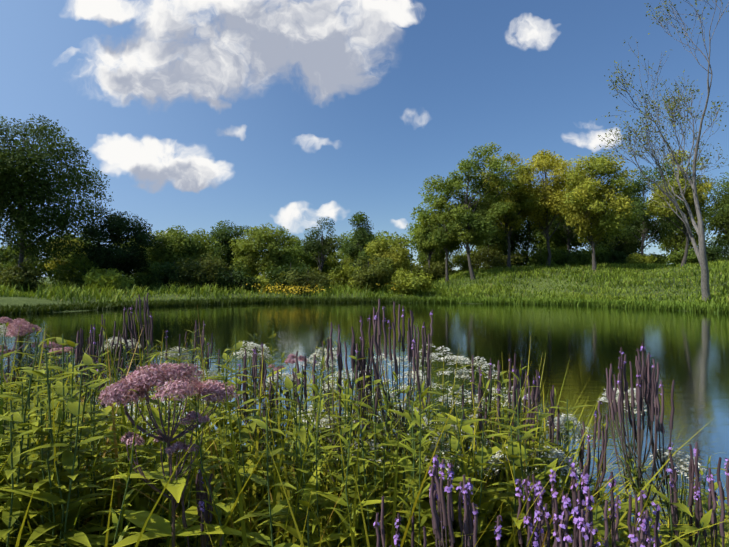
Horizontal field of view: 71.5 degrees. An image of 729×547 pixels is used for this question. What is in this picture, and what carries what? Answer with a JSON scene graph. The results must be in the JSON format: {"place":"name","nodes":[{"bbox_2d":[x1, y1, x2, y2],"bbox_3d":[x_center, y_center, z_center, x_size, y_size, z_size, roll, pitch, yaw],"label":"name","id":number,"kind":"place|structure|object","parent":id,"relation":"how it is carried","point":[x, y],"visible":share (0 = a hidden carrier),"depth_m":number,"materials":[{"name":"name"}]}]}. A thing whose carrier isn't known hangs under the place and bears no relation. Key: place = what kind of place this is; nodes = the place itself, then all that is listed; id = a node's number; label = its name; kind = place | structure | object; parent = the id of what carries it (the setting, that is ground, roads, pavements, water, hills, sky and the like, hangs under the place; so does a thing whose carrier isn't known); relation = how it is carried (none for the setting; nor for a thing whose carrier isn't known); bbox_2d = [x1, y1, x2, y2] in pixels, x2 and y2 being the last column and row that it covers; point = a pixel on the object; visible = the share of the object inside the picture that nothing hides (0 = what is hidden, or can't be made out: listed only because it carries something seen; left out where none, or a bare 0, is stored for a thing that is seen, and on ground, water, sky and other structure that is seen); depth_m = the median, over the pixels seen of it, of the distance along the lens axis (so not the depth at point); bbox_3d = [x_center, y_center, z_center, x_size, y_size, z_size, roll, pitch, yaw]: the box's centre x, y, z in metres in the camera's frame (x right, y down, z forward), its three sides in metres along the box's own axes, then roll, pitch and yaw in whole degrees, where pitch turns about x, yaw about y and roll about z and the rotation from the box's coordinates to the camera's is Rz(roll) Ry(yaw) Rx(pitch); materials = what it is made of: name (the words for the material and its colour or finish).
{"place":"outdoors","nodes":[
{"label":"outdoors","id":0,"kind":"place"},
{"bbox_2d":[0,293,728,546],"bbox_3d":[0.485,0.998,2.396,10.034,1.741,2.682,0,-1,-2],"label":"plants","id":1,"kind":"object","parent":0,"point":[157,526],"depth_m":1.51,"materials":[{"name":"green plant"}]},
{"bbox_2d":[0,303,728,540],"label":"pond water","id":2,"kind":"structure","parent":0,"point":[688,351],"depth_m":18.29,"materials":[{"name":"liquid"}]},
{"bbox_2d":[0,259,728,314],"bbox_3d":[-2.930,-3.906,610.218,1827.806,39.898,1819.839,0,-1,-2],"label":"ground","id":3,"kind":"structure","parent":0,"point":[9,301],"depth_m":58.96,"materials":[{"name":"green plant"}]},
{"bbox_2d":[0,263,13,272],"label":"shrub","id":4,"kind":"object","parent":3,"relation":"on","point":[6,266],"visible":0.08,"depth_m":91.67,"materials":[{"name":"green plant"}]},
{"bbox_2d":[0,246,30,265],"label":"tree","id":5,"kind":"object","parent":3,"relation":"on","point":[6,256],"visible":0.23,"depth_m":97.02,"materials":[{"name":"green plant"}]},
{"bbox_2d":[1,243,33,264],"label":"tree","id":6,"kind":"object","parent":3,"relation":"on","point":[14,251],"depth_m":121.03,"materials":[{"name":"green plant"}]},
{"bbox_2d":[0,262,44,291],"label":"shrub","id":7,"kind":"object","parent":3,"relation":"on","point":[23,275],"visible":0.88,"depth_m":57.95,"materials":[{"name":"green plant"}]},
{"bbox_2d":[0,114,113,267],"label":"tree","id":8,"kind":"object","parent":3,"relation":"on","point":[19,193],"visible":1,"depth_m":59.62,"materials":[{"name":"green plant"}]},
{"bbox_2d":[29,234,94,280],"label":"tree","id":9,"kind":"object","parent":3,"relation":"on","point":[40,266],"visible":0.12,"depth_m":99.31,"materials":[{"name":"green plant"}]},
{"bbox_2d":[44,238,88,279],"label":"tree","id":10,"kind":"object","parent":3,"relation":"on","point":[60,263],"visible":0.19,"depth_m":81.39,"materials":[{"name":"green plant"}]},
{"bbox_2d":[41,252,119,287],"bbox_3d":[-36.350,-0.067,66.626,9.378,5.119,8.365,0,-1,-2],"label":"shrub","id":11,"kind":"object","parent":3,"relation":"on","point":[77,278],"visible":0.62,"depth_m":64.31,"materials":[{"name":"green plant"}]},
{"bbox_2d":[82,267,134,291],"bbox_3d":[-30.707,0.779,60.198,5.707,3.349,5.950,0,-1,-2],"label":"shrub","id":12,"kind":"object","parent":3,"relation":"on","point":[100,277],"visible":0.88,"depth_m":59.02,"materials":[{"name":"green plant"}]},
{"bbox_2d":[74,252,142,287],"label":"shrub","id":13,"kind":"object","parent":3,"relation":"on","point":[120,271],"visible":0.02,"depth_m":69.11,"materials":[{"name":"green plant"}]},
{"bbox_2d":[66,208,159,275],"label":"dark round tree","id":14,"kind":"object","parent":3,"relation":"on","point":[118,229],"visible":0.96,"depth_m":65.59,"materials":[{"name":"green plant"}]},
{"bbox_2d":[128,260,164,290],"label":"shrub","id":15,"kind":"object","parent":3,"relation":"on","point":[141,278],"visible":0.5,"depth_m":67.30,"materials":[{"name":"green plant"}]},
{"bbox_2d":[145,260,193,289],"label":"shrub","id":16,"kind":"object","parent":3,"relation":"on","point":[170,274],"visible":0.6,"depth_m":66.36,"materials":[{"name":"green plant"}]},
{"bbox_2d":[141,225,220,272],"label":"tree","id":17,"kind":"object","parent":3,"relation":"on","point":[179,245],"visible":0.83,"depth_m":71.68,"materials":[{"name":"green plant"}]},
{"bbox_2d":[167,252,230,291],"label":"shrub","id":18,"kind":"object","parent":3,"relation":"on","point":[193,267],"visible":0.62,"depth_m":65.12,"materials":[{"name":"green plant"}]},
{"bbox_2d":[193,264,261,293],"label":"shrub","id":19,"kind":"object","parent":3,"relation":"on","point":[225,283],"visible":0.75,"depth_m":65.99,"materials":[{"name":"green plant"}]},
{"bbox_2d":[207,220,251,274],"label":"tree","id":20,"kind":"object","parent":3,"relation":"on","point":[221,234],"visible":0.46,"depth_m":83.29,"materials":[{"name":"green plant"}]},
{"bbox_2d":[239,271,282,292],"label":"shrub","id":21,"kind":"object","parent":3,"relation":"on","point":[263,280],"visible":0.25,"depth_m":69.04,"materials":[{"name":"green plant"}]},
{"bbox_2d":[229,223,304,279],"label":"tree","id":22,"kind":"object","parent":3,"relation":"on","point":[256,241],"visible":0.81,"depth_m":75.52,"materials":[{"name":"green plant"}]},
{"bbox_2d":[264,263,315,292],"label":"shrub","id":23,"kind":"object","parent":3,"relation":"on","point":[301,272],"visible":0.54,"depth_m":67.26,"materials":[{"name":"green plant"}]},
{"bbox_2d":[281,240,314,269],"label":"tree","id":24,"kind":"object","parent":3,"relation":"on","point":[300,253],"visible":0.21,"depth_m":93.45,"materials":[{"name":"green plant"}]},
{"bbox_2d":[273,267,332,294],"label":"shrub","id":25,"kind":"object","parent":3,"relation":"on","point":[317,278],"visible":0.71,"depth_m":65.07,"materials":[{"name":"green plant"}]},
{"bbox_2d":[300,249,339,273],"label":"tree","id":26,"kind":"object","parent":3,"relation":"on","point":[315,265],"visible":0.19,"depth_m":96.99,"materials":[{"name":"green plant"}]},
{"bbox_2d":[301,217,342,271],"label":"airy tree","id":27,"kind":"object","parent":3,"relation":"on","point":[330,245],"visible":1,"depth_m":71.15,"materials":[{"name":"green plant"}]},
{"bbox_2d":[246,282,397,294],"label":"goldenrod flowers","id":28,"kind":"object","parent":3,"relation":"on","point":[295,286],"visible":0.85,"depth_m":61.13,"materials":[{"name":"yellow plant"}]},
{"bbox_2d":[321,250,356,271],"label":"tree","id":29,"kind":"object","parent":3,"relation":"on","point":[330,263],"visible":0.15,"depth_m":98.44,"materials":[{"name":"green plant"}]},
{"bbox_2d":[327,264,376,291],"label":"shrub","id":30,"kind":"object","parent":3,"relation":"on","point":[336,274],"visible":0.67,"depth_m":69.46,"materials":[{"name":"green plant"}]},
{"bbox_2d":[335,229,372,267],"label":"tree","id":31,"kind":"object","parent":3,"relation":"on","point":[343,256],"visible":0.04,"depth_m":121.19,"materials":[{"name":"green plant"}]},
{"bbox_2d":[341,212,378,271],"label":"dark tree","id":32,"kind":"object","parent":3,"relation":"on","point":[363,234],"visible":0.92,"depth_m":90.94,"materials":[{"name":"green plant"}]},
{"bbox_2d":[0,307,728,546],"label":"grass","id":33,"kind":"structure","parent":3,"relation":"on","point":[274,497],"depth_m":1.57,"materials":[{"name":"green plant"}]},
{"bbox_2d":[349,255,393,290],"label":"shrub","id":34,"kind":"object","parent":3,"relation":"on","point":[379,274],"visible":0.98,"depth_m":65.92,"materials":[{"name":"green plant"}]},
{"bbox_2d":[353,230,417,267],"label":"tree","id":35,"kind":"object","parent":3,"relation":"on","point":[387,237],"visible":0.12,"depth_m":100.07,"materials":[{"name":"green plant"}]},
{"bbox_2d":[364,234,418,279],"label":"tree","id":36,"kind":"object","parent":3,"relation":"on","point":[399,258],"visible":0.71,"depth_m":80.67,"materials":[{"name":"green plant"}]},
{"bbox_2d":[387,268,436,294],"bbox_3d":[6.013,1.261,63.937,6.066,3.975,6.915,0,-1,-2],"label":"shrub","id":37,"kind":"object","parent":3,"relation":"on","point":[404,282],"visible":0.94,"depth_m":63.51,"materials":[{"name":"green plant"}]},
{"bbox_2d":[405,213,441,264],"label":"tree","id":38,"kind":"object","parent":3,"relation":"on","point":[411,235],"visible":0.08,"depth_m":154.80,"materials":[{"name":"green plant"}]},
{"bbox_2d":[413,209,442,265],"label":"tree","id":39,"kind":"object","parent":3,"relation":"on","point":[421,239],"visible":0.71,"depth_m":87.91,"materials":[{"name":"green plant"}]},
{"bbox_2d":[409,259,454,278],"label":"shrub","id":40,"kind":"object","parent":3,"relation":"on","point":[437,272],"visible":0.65,"depth_m":86.17,"materials":[{"name":"green plant"}]},
{"bbox_2d":[409,180,454,250],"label":"tree","id":41,"kind":"object","parent":3,"relation":"on","point":[426,197],"visible":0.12,"depth_m":121.41,"materials":[{"name":"green plant"}]},
{"bbox_2d":[417,246,450,266],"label":"tree","id":42,"kind":"object","parent":3,"relation":"on","point":[438,254],"visible":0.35,"depth_m":93.97,"materials":[{"name":"green plant"}]},
{"bbox_2d":[423,261,456,272],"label":"shrub","id":43,"kind":"object","parent":3,"relation":"on","point":[443,264],"visible":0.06,"depth_m":93.33,"materials":[{"name":"green plant"}]},
{"bbox_2d":[426,190,463,281],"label":"tree","id":44,"kind":"object","parent":3,"relation":"on","point":[448,241],"visible":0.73,"depth_m":79.83,"materials":[{"name":"green plant"}]},
{"bbox_2d":[448,251,477,270],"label":"shrub","id":45,"kind":"object","parent":3,"relation":"on","point":[458,260],"visible":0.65,"depth_m":91.52,"materials":[{"name":"green plant"}]},
{"bbox_2d":[423,145,515,279],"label":"tree","id":46,"kind":"object","parent":3,"relation":"on","point":[471,228],"visible":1,"depth_m":75.24,"materials":[{"name":"green plant"}]},
{"bbox_2d":[448,177,507,265],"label":"tree","id":47,"kind":"object","parent":3,"relation":"on","point":[492,239],"visible":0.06,"depth_m":89.72,"materials":[{"name":"green plant"}]},
{"bbox_2d":[464,174,515,248],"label":"tree","id":48,"kind":"object","parent":3,"relation":"on","point":[475,199],"visible":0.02,"depth_m":112.74,"materials":[{"name":"green plant"}]},
{"bbox_2d":[467,244,525,269],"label":"shrub","id":49,"kind":"object","parent":3,"relation":"on","point":[478,258],"visible":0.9,"depth_m":87.40,"materials":[{"name":"green plant"}]},
{"bbox_2d":[474,202,531,257],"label":"tree","id":50,"kind":"object","parent":3,"relation":"on","point":[506,245],"visible":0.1,"depth_m":94.69,"materials":[{"name":"green plant"}]},
{"bbox_2d":[474,142,541,267],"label":"tree","id":51,"kind":"object","parent":3,"relation":"on","point":[509,218],"visible":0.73,"depth_m":79.33,"materials":[{"name":"green plant"}]},
{"bbox_2d":[491,246,529,266],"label":"shrub","id":52,"kind":"object","parent":3,"relation":"on","point":[520,263],"visible":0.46,"depth_m":92.16,"materials":[{"name":"green plant"}]},
{"bbox_2d":[510,209,552,264],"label":"tree","id":53,"kind":"object","parent":3,"relation":"on","point":[527,235],"visible":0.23,"depth_m":95.31,"materials":[{"name":"green plant"}]},
{"bbox_2d":[519,241,550,265],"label":"tree","id":54,"kind":"object","parent":3,"relation":"on","point":[533,248],"visible":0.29,"depth_m":96.23,"materials":[{"name":"green plant"}]},
{"bbox_2d":[525,246,569,266],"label":"shrub","id":55,"kind":"object","parent":3,"relation":"on","point":[541,258],"visible":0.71,"depth_m":85.31,"materials":[{"name":"green plant"}]},
{"bbox_2d":[496,149,600,266],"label":"tree","id":56,"kind":"object","parent":3,"relation":"on","point":[539,217],"visible":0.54,"depth_m":80.34,"materials":[{"name":"green plant"}]},
{"bbox_2d":[534,209,563,248],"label":"tree","id":57,"kind":"object","parent":3,"relation":"on","point":[543,242],"visible":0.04,"depth_m":125.95,"materials":[{"name":"green plant"}]},
{"bbox_2d":[547,245,571,264],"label":"tree","id":58,"kind":"object","parent":3,"relation":"on","point":[559,247],"visible":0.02,"depth_m":97.87,"materials":[{"name":"green plant"}]},
{"bbox_2d":[533,181,591,253],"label":"tree","id":59,"kind":"object","parent":3,"relation":"on","point":[568,229],"visible":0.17,"depth_m":92.82,"materials":[{"name":"green plant"}]},
{"bbox_2d":[542,188,589,253],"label":"tree","id":60,"kind":"object","parent":3,"relation":"on","point":[553,239],"visible":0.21,"depth_m":100.64,"materials":[{"name":"green plant"}]},
{"bbox_2d":[553,248,595,266],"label":"shrub","id":61,"kind":"object","parent":3,"relation":"on","point":[575,257],"visible":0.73,"depth_m":84.68,"materials":[{"name":"green plant"}]},
{"bbox_2d":[579,243,610,264],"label":"shrub","id":62,"kind":"object","parent":3,"relation":"on","point":[597,250],"visible":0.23,"depth_m":92.94,"materials":[{"name":"green plant"}]},
{"bbox_2d":[555,152,639,270],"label":"tree","id":63,"kind":"object","parent":3,"relation":"on","point":[587,206],"visible":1,"depth_m":68.84,"materials":[{"name":"green plant"}]},
{"bbox_2d":[598,250,627,264],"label":"shrub","id":64,"kind":"object","parent":3,"relation":"on","point":[618,257],"visible":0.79,"depth_m":89.61,"materials":[{"name":"green plant"}]},
{"bbox_2d":[585,219,645,255],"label":"tree","id":65,"kind":"object","parent":3,"relation":"on","point":[624,246],"visible":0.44,"depth_m":99.43,"materials":[{"name":"green plant"}]},
{"bbox_2d":[601,192,656,251],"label":"tree","id":66,"kind":"object","parent":3,"relation":"on","point":[649,241],"visible":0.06,"depth_m":110.20,"materials":[{"name":"green plant"}]},
{"bbox_2d":[624,252,656,263],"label":"shrub","id":67,"kind":"object","parent":3,"relation":"on","point":[635,257],"visible":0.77,"depth_m":92.19,"materials":[{"name":"green plant"}]},
{"bbox_2d":[638,252,668,264],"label":"shrub","id":68,"kind":"object","parent":3,"relation":"on","point":[660,260],"visible":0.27,"depth_m":94.28,"materials":[{"name":"green plant"}]},
{"bbox_2d":[605,160,705,255],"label":"tree","id":69,"kind":"object","parent":3,"relation":"on","point":[645,225],"visible":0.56,"depth_m":92.60,"materials":[{"name":"green plant"}]},
{"bbox_2d":[592,0,728,300],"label":"bare tree","id":70,"kind":"object","parent":3,"relation":"on","point":[700,252],"visible":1,"depth_m":44.03,"materials":[{"name":"grey plant"}]},
{"bbox_2d":[657,218,697,259],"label":"tree","id":71,"kind":"object","parent":3,"relation":"on","point":[669,241],"visible":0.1,"depth_m":157.24,"materials":[{"name":"green plant"}]},
{"bbox_2d":[644,149,715,265],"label":"tree","id":72,"kind":"object","parent":3,"relation":"on","point":[689,199],"visible":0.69,"depth_m":66.11,"materials":[{"name":"green plant"}]},
{"bbox_2d":[665,248,698,264],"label":"shrub","id":73,"kind":"object","parent":3,"relation":"on","point":[673,257],"visible":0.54,"depth_m":88.16,"materials":[{"name":"green plant"}]},
{"bbox_2d":[652,204,713,255],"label":"tree","id":74,"kind":"object","parent":3,"relation":"on","point":[677,241],"visible":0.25,"depth_m":126.34,"materials":[{"name":"green plant"}]},
{"bbox_2d":[690,172,728,245],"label":"tree","id":75,"kind":"object","parent":3,"relation":"on","point":[721,220],"visible":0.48,"depth_m":97.23,"materials":[{"name":"green plant"}]},
{"bbox_2d":[704,184,728,248],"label":"tree","id":76,"kind":"object","parent":3,"relation":"on","point":[721,230],"visible":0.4,"depth_m":98.36,"materials":[{"name":"green plant"}]},
{"bbox_2d":[706,239,728,261],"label":"shrub","id":77,"kind":"object","parent":3,"relation":"on","point":[715,250],"visible":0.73,"depth_m":87.63,"materials":[{"name":"green plant"}]},
{"bbox_2d":[0,0,728,276],"label":"sky","id":78,"kind":"structure","parent":0,"point":[196,114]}
]}

